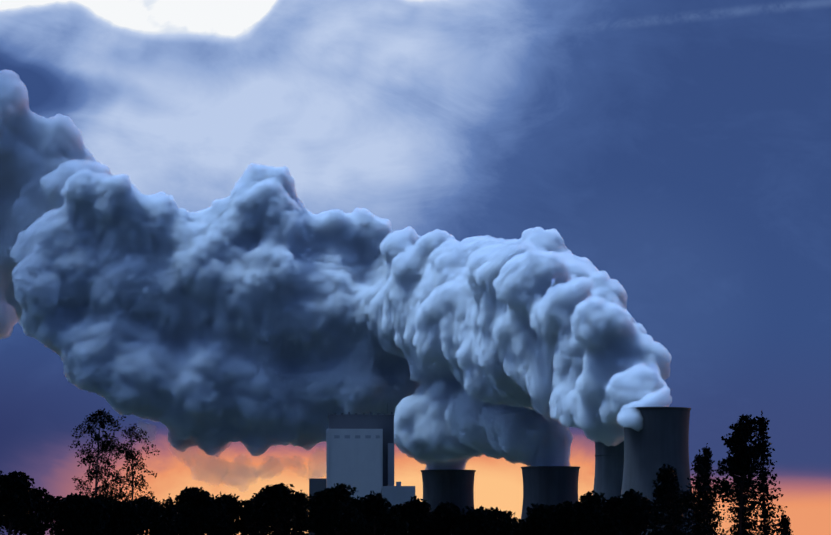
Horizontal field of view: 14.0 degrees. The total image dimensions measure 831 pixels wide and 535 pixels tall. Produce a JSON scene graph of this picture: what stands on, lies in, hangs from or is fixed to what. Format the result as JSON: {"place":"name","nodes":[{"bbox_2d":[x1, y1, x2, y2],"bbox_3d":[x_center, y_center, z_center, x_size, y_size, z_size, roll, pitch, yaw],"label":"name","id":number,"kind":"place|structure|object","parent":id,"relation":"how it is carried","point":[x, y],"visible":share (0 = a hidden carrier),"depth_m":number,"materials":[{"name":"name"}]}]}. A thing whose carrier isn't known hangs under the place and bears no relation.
{"place":"outdoors","nodes":[
{"label":"outdoors","id":0,"kind":"place"},
{"bbox_2d":[162,497,179,533],"bbox_3d":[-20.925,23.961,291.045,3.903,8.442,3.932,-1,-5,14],"label":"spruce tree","id":1,"kind":"object","parent":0,"point":[176,514],"visible":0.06,"depth_m":291.19,"materials":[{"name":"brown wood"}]},
{"bbox_2d":[309,478,325,534],"bbox_3d":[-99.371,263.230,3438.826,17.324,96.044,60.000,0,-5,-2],"label":"bunker building","id":2,"kind":"structure","parent":0,"point":[317,484],"depth_m":3412.63,"materials":[{"name":"concrete"}]},
{"bbox_2d":[328,412,393,442],"bbox_3d":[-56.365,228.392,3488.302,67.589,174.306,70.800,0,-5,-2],"label":"boiler house","id":3,"kind":"structure","parent":0,"point":[384,422],"depth_m":3459.48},
{"bbox_2d":[326,429,382,530],"bbox_3d":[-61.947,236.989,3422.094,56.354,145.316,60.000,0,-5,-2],"label":"building","id":4,"kind":"structure","parent":3,"relation":"attached to","point":[354,461],"depth_m":3395.89,"materials":[{"name":"concrete"}]},
{"bbox_2d":[328,430,380,492],"bbox_3d":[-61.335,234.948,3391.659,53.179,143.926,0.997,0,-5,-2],"label":"facade risers","id":5,"kind":"object","parent":4,"relation":"attached to","point":[380,460],"visible":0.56,"depth_m":3395.03,"materials":[{"name":"concrete"}]},
{"bbox_2d":[334,435,379,491],"bbox_3d":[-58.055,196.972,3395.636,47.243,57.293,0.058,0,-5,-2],"label":"facade louvres","id":6,"kind":"object","parent":4,"relation":"attached to","point":[356,436],"visible":0.79,"depth_m":3397.94,"materials":[{"name":"metal"}]},
{"bbox_2d":[339,496,383,534],"bbox_3d":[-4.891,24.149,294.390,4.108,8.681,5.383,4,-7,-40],"label":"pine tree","id":7,"kind":"object","parent":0,"point":[356,503],"visible":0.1,"depth_m":293.82,"materials":[{"name":"black plant"}]},
{"bbox_2d":[0,0,830,534],"label":"sky","id":8,"kind":"structure","parent":0,"point":[504,230],"materials":[{"name":"blue"}]},
{"bbox_2d":[511,518,522,525],"bbox_3d":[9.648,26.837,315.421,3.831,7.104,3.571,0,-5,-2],"label":"pine tree","id":9,"kind":"object","parent":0,"point":[518,520],"visible":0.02,"depth_m":315.64,"materials":[{"name":"plant"}]},
{"bbox_2d":[617,495,647,534],"bbox_3d":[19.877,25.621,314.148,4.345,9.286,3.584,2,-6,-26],"label":"pine tree","id":10,"kind":"object","parent":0,"point":[624,501],"visible":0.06,"depth_m":314.12,"materials":[{"name":"black plant"}]},
{"bbox_2d":[642,498,667,534],"bbox_3d":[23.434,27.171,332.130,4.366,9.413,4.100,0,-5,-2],"label":"spruce tree","id":11,"kind":"object","parent":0,"point":[657,526],"visible":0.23,"depth_m":332.16,"materials":[{"name":"black plant"}]},
{"bbox_2d":[776,519,790,534],"bbox_3d":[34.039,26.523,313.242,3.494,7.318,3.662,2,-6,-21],"label":"spruce tree","id":12,"kind":"object","parent":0,"point":[788,531],"visible":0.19,"depth_m":313.16,"materials":[{"name":"black plant"}]},
{"label":"ground","id":13,"kind":"structure","parent":0,"visible":0},
{"bbox_2d":[0,470,6,526],"bbox_3d":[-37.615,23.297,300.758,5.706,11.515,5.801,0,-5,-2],"label":"pine tree","id":14,"kind":"object","parent":13,"relation":"on","point":[3,522],"visible":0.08,"depth_m":300.06,"materials":[{"name":"black plant"}]},
{"bbox_2d":[0,514,45,534],"bbox_3d":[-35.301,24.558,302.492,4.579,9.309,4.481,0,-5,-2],"label":"pine tree","id":15,"kind":"object","parent":13,"relation":"on","point":[7,527],"visible":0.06,"depth_m":302.33,"materials":[{"name":"black plant"}]},
{"bbox_2d":[0,470,49,534],"bbox_3d":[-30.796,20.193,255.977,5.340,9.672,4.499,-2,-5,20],"label":"deciduous tree","id":16,"kind":"object","parent":13,"relation":"on","point":[14,501],"visible":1,"depth_m":255.71,"materials":[{"name":"black plant"}]},
{"bbox_2d":[12,487,57,534],"bbox_3d":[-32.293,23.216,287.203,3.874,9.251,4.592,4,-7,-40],"label":"pine tree","id":17,"kind":"object","parent":13,"relation":"on","point":[38,495],"visible":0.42,"depth_m":287.05,"materials":[{"name":"black plant"}]},
{"bbox_2d":[36,495,66,534],"bbox_3d":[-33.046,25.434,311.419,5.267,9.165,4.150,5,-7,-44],"label":"pine tree","id":18,"kind":"object","parent":13,"relation":"on","point":[53,500],"visible":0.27,"depth_m":310.81,"materials":[{"name":"black plant"}]},
{"bbox_2d":[56,491,88,529],"bbox_3d":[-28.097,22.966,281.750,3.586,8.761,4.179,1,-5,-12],"label":"pine tree","id":19,"kind":"object","parent":13,"relation":"on","point":[71,495],"visible":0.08,"depth_m":281.99,"materials":[{"name":"black plant"}]},
{"bbox_2d":[69,407,127,508],"bbox_3d":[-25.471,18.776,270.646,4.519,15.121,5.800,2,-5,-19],"label":"birch tree","id":20,"kind":"object","parent":13,"relation":"on","point":[97,470],"visible":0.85,"depth_m":270.82,"materials":[{"name":"black plant"}]},
{"bbox_2d":[97,494,116,534],"bbox_3d":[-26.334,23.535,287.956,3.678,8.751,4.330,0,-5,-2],"label":"pine tree","id":21,"kind":"object","parent":13,"relation":"on","point":[108,508],"visible":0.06,"depth_m":287.24,"materials":[{"name":"black plant"}]},
{"bbox_2d":[101,424,159,534],"bbox_3d":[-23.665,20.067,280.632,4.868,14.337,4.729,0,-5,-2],"label":"birch tree","id":22,"kind":"object","parent":13,"relation":"on","point":[131,454],"visible":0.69,"depth_m":280.63,"materials":[{"name":"black plant"}]},
{"bbox_2d":[133,495,174,534],"bbox_3d":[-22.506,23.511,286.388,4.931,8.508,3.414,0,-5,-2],"label":"pine tree","id":23,"kind":"object","parent":13,"relation":"on","point":[152,529],"visible":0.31,"depth_m":285.72,"materials":[{"name":"black plant"}]},
{"bbox_2d":[148,499,174,531],"bbox_3d":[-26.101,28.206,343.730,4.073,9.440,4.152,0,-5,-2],"label":"pine tree","id":24,"kind":"object","parent":13,"relation":"on","point":[159,509],"visible":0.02,"depth_m":343.57,"materials":[{"name":"black plant"}]},
{"bbox_2d":[155,494,182,534],"bbox_3d":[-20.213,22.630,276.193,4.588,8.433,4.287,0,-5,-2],"label":"spruce tree","id":25,"kind":"object","parent":13,"relation":"on","point":[169,513],"visible":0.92,"depth_m":276.15,"materials":[{"name":"black plant"}]},
{"bbox_2d":[174,488,196,533],"bbox_3d":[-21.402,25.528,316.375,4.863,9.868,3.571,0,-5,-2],"label":"pine tree","id":26,"kind":"object","parent":13,"relation":"on","point":[181,499],"visible":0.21,"depth_m":316.07,"materials":[{"name":"black plant"}]},
{"bbox_2d":[169,485,234,534],"bbox_3d":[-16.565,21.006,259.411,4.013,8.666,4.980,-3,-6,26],"label":"pine tree","id":27,"kind":"object","parent":13,"relation":"on","point":[200,512],"visible":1,"depth_m":259.49,"materials":[{"name":"black plant"}]},
{"bbox_2d":[214,492,236,534],"bbox_3d":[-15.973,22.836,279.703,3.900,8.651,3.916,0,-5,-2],"label":"spruce tree","id":28,"kind":"object","parent":13,"relation":"on","point":[221,500],"visible":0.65,"depth_m":279.96,"materials":[{"name":"plant"}]},
{"bbox_2d":[206,494,247,534],"bbox_3d":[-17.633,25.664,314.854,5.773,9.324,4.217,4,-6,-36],"label":"pine tree","id":29,"kind":"object","parent":13,"relation":"on","point":[235,506],"visible":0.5,"depth_m":314.64,"materials":[{"name":"black plant"}]},
{"bbox_2d":[215,494,242,533],"bbox_3d":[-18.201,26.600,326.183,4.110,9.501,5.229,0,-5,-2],"label":"pine tree","id":30,"kind":"object","parent":13,"relation":"on","point":[230,517],"visible":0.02,"depth_m":326.89,"materials":[{"name":"black plant"}]},
{"bbox_2d":[237,498,272,534],"bbox_3d":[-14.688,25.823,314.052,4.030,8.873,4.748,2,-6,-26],"label":"pine tree","id":31,"kind":"object","parent":13,"relation":"on","point":[243,529],"visible":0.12,"depth_m":313.23,"materials":[{"name":"black plant"}]},
{"bbox_2d":[240,493,270,534],"bbox_3d":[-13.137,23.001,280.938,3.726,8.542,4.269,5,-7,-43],"label":"spruce tree","id":32,"kind":"object","parent":13,"relation":"on","point":[254,528],"visible":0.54,"depth_m":280.95,"materials":[{"name":"black plant"}]},
{"bbox_2d":[241,487,291,534],"bbox_3d":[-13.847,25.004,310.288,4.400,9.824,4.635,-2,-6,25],"label":"pine tree","id":33,"kind":"object","parent":13,"relation":"on","point":[249,505],"visible":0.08,"depth_m":310.25,"materials":[{"name":"black plant"}]},
{"bbox_2d":[248,483,306,534],"bbox_3d":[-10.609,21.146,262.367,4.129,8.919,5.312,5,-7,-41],"label":"pine tree","id":34,"kind":"object","parent":13,"relation":"on","point":[273,500],"visible":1,"depth_m":262.19,"materials":[{"name":"black plant"}]},
{"bbox_2d":[281,501,297,534],"bbox_3d":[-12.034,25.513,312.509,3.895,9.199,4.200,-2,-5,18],"label":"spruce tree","id":35,"kind":"object","parent":13,"relation":"on","point":[290,523],"visible":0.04,"depth_m":312.54,"materials":[{"name":"plant"}]},
{"bbox_2d":[276,489,308,534],"bbox_3d":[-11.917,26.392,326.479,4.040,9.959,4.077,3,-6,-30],"label":"pine tree","id":36,"kind":"object","parent":13,"relation":"on","point":[296,494],"visible":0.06,"depth_m":326.74,"materials":[{"name":"black plant"}]},
{"bbox_2d":[287,490,315,534],"bbox_3d":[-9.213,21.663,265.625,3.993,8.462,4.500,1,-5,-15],"label":"spruce tree","id":37,"kind":"object","parent":13,"relation":"on","point":[300,524],"visible":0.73,"depth_m":265.38,"materials":[{"name":"black plant"}]},
{"bbox_2d":[296,495,331,534],"bbox_3d":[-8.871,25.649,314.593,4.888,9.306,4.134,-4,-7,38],"label":"pine tree","id":38,"kind":"object","parent":13,"relation":"on","point":[310,504],"visible":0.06,"depth_m":314.15,"materials":[{"name":"black plant"}]},
{"bbox_2d":[304,489,334,534],"bbox_3d":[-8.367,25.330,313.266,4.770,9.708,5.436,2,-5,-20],"label":"pine tree","id":39,"kind":"object","parent":13,"relation":"on","point":[315,500],"visible":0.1,"depth_m":313.04,"materials":[{"name":"black plant"}]},
{"bbox_2d":[307,483,369,534],"bbox_3d":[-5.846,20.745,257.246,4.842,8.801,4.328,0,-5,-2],"label":"pine tree","id":40,"kind":"object","parent":13,"relation":"on","point":[336,503],"visible":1,"depth_m":257.11,"materials":[{"name":"black plant"}]},
{"bbox_2d":[346,491,408,534],"bbox_3d":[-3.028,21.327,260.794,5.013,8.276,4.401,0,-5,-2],"label":"pine tree","id":41,"kind":"object","parent":13,"relation":"on","point":[375,508],"visible":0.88,"depth_m":260.33,"materials":[{"name":"black plant"}]},
{"bbox_2d":[383,431,387,485],"bbox_3d":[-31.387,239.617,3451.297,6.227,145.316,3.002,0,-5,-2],"label":"flank recess","id":42,"kind":"object","parent":13,"relation":"on","point":[385,458],"visible":0.33,"depth_m":3453.83,"materials":[{"name":"concrete"}]},
{"bbox_2d":[388,443,393,485],"bbox_3d":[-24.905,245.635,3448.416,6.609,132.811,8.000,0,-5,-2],"label":"stair tower","id":43,"kind":"structure","parent":13,"relation":"on","point":[390,464],"depth_m":3448.44,"materials":[{"name":"concrete"}]},
{"bbox_2d":[388,503,404,520],"bbox_3d":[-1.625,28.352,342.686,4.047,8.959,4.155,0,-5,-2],"label":"pine tree","id":44,"kind":"object","parent":13,"relation":"on","point":[395,510],"visible":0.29,"depth_m":342.34,"materials":[{"name":"plant"}]},
{"bbox_2d":[383,482,414,507],"bbox_3d":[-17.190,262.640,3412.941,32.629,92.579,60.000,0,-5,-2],"label":"building","id":45,"kind":"structure","parent":13,"relation":"on","point":[398,493],"depth_m":3386.09,"materials":[{"name":"concrete"}]},
{"bbox_2d":[385,502,432,534],"bbox_3d":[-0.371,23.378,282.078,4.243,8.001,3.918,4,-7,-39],"label":"pine tree","id":46,"kind":"object","parent":13,"relation":"on","point":[401,506],"depth_m":281.99,"materials":[{"name":"plant"}]},
{"bbox_2d":[389,495,433,534],"bbox_3d":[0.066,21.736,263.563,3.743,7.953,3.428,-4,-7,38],"label":"pine tree","id":47,"kind":"object","parent":13,"relation":"on","point":[413,511],"visible":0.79,"depth_m":263.11,"materials":[{"name":"plant"}]},
{"bbox_2d":[417,501,463,534],"bbox_3d":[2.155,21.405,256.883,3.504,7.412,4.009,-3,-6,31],"label":"pine tree","id":48,"kind":"object","parent":13,"relation":"on","point":[445,521],"visible":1,"depth_m":256.39,"materials":[{"name":"plant"}]},
{"bbox_2d":[421,469,475,514],"bbox_3d":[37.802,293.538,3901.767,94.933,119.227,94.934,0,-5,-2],"label":"cooling tower","id":49,"kind":"structure","parent":13,"relation":"on","point":[456,487],"depth_m":3879.64,"materials":[{"name":"concrete"}]},
{"bbox_2d":[454,506,500,534],"bbox_3d":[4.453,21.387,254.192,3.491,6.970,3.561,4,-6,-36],"label":"pine tree","id":50,"kind":"object","parent":13,"relation":"on","point":[476,522],"visible":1,"depth_m":253.75,"materials":[{"name":"plant"}]},
{"bbox_2d":[485,507,517,534],"bbox_3d":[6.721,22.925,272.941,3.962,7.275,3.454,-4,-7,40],"label":"pine tree","id":51,"kind":"object","parent":13,"relation":"on","point":[496,513],"visible":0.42,"depth_m":272.86,"materials":[{"name":"plant"}]},
{"bbox_2d":[502,510,519,534],"bbox_3d":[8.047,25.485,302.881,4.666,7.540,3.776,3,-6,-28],"label":"pine tree","id":52,"kind":"object","parent":13,"relation":"on","point":[508,516],"visible":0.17,"depth_m":302.73,"materials":[{"name":"plant"}]},
{"bbox_2d":[518,503,554,534],"bbox_3d":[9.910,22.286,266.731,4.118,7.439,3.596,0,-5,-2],"label":"pine tree","id":53,"kind":"object","parent":13,"relation":"on","point":[538,518],"visible":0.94,"depth_m":266.34,"materials":[{"name":"plant"}]},
{"bbox_2d":[521,466,579,520],"bbox_3d":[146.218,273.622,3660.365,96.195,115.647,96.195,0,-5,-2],"label":"cooling tower","id":54,"kind":"structure","parent":13,"relation":"on","point":[551,485],"depth_m":3637.91,"materials":[{"name":"concrete"}]},
{"bbox_2d":[570,490,622,534],"bbox_3d":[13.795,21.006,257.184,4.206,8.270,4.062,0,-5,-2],"label":"pine tree","id":55,"kind":"object","parent":13,"relation":"on","point":[590,513],"visible":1,"depth_m":256.67,"materials":[{"name":"black plant"}]},
{"bbox_2d":[593,439,623,532],"bbox_3d":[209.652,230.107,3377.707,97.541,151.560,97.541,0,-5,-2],"label":"cooling tower","id":56,"kind":"structure","parent":13,"relation":"on","point":[609,468],"depth_m":3355.05,"materials":[{"name":"concrete"}]},
{"bbox_2d":[612,489,666,534],"bbox_3d":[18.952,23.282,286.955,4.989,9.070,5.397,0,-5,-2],"label":"pine tree","id":57,"kind":"object","parent":13,"relation":"on","point":[636,512],"visible":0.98,"depth_m":286.22,"materials":[{"name":"plant"}]},
{"bbox_2d":[620,407,695,534],"bbox_3d":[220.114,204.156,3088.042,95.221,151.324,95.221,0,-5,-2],"label":"cooling tower","id":58,"kind":"structure","parent":13,"relation":"on","point":[656,442],"depth_m":3065.75,"materials":[{"name":"concrete"}]},
{"bbox_2d":[654,472,688,534],"bbox_3d":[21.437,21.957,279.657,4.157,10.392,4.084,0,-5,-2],"label":"spruce tree","id":59,"kind":"object","parent":13,"relation":"on","point":[670,518],"visible":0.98,"depth_m":279.69,"materials":[{"name":"black plant"}]},
{"bbox_2d":[652,464,693,528],"bbox_3d":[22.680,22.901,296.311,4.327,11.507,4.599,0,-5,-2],"label":"pine tree","id":60,"kind":"object","parent":13,"relation":"on","point":[663,474],"visible":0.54,"depth_m":295.67,"materials":[{"name":"black plant"}]},
{"bbox_2d":[678,450,717,534],"bbox_3d":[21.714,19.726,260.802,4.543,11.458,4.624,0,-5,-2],"label":"spruce tree","id":61,"kind":"object","parent":13,"relation":"on","point":[696,501],"visible":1,"depth_m":260.76,"materials":[{"name":"black plant"}]},
{"bbox_2d":[689,456,723,532],"bbox_3d":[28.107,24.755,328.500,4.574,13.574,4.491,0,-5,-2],"label":"spruce tree","id":62,"kind":"object","parent":13,"relation":"on","point":[712,508],"visible":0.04,"depth_m":328.46,"materials":[{"name":"black plant"}]},
{"bbox_2d":[691,443,725,534],"bbox_3d":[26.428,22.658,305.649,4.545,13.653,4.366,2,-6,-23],"label":"spruce tree","id":63,"kind":"object","parent":13,"relation":"on","point":[706,451],"visible":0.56,"depth_m":305.79,"materials":[{"name":"black plant"}]},
{"bbox_2d":[711,414,769,534],"bbox_3d":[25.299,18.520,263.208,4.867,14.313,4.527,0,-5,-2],"label":"pine tree","id":64,"kind":"object","parent":13,"relation":"on","point":[739,439],"visible":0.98,"depth_m":262.97,"materials":[{"name":"black plant"}]},
{"bbox_2d":[722,440,760,534],"bbox_3d":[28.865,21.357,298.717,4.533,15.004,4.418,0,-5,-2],"label":"spruce tree","id":65,"kind":"object","parent":13,"relation":"on","point":[736,521],"visible":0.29,"depth_m":298.48,"materials":[{"name":"black plant"}]},
{"bbox_2d":[726,459,759,532],"bbox_3d":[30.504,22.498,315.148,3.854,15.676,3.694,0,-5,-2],"label":"spruce tree","id":66,"kind":"object","parent":13,"relation":"on","point":[749,515],"visible":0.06,"depth_m":314.91,"materials":[{"name":"black plant"}]},
{"bbox_2d":[742,410,788,534],"bbox_3d":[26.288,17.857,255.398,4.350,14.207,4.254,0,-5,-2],"label":"spruce tree","id":67,"kind":"object","parent":13,"relation":"on","point":[764,526],"visible":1,"depth_m":255.45,"materials":[{"name":"black plant"}]},
{"bbox_2d":[776,510,793,534],"bbox_3d":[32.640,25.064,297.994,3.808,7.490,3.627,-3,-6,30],"label":"spruce tree","id":68,"kind":"object","parent":13,"relation":"on","point":[784,518],"visible":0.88,"depth_m":298.03,"materials":[{"name":"black plant"}]}
]}

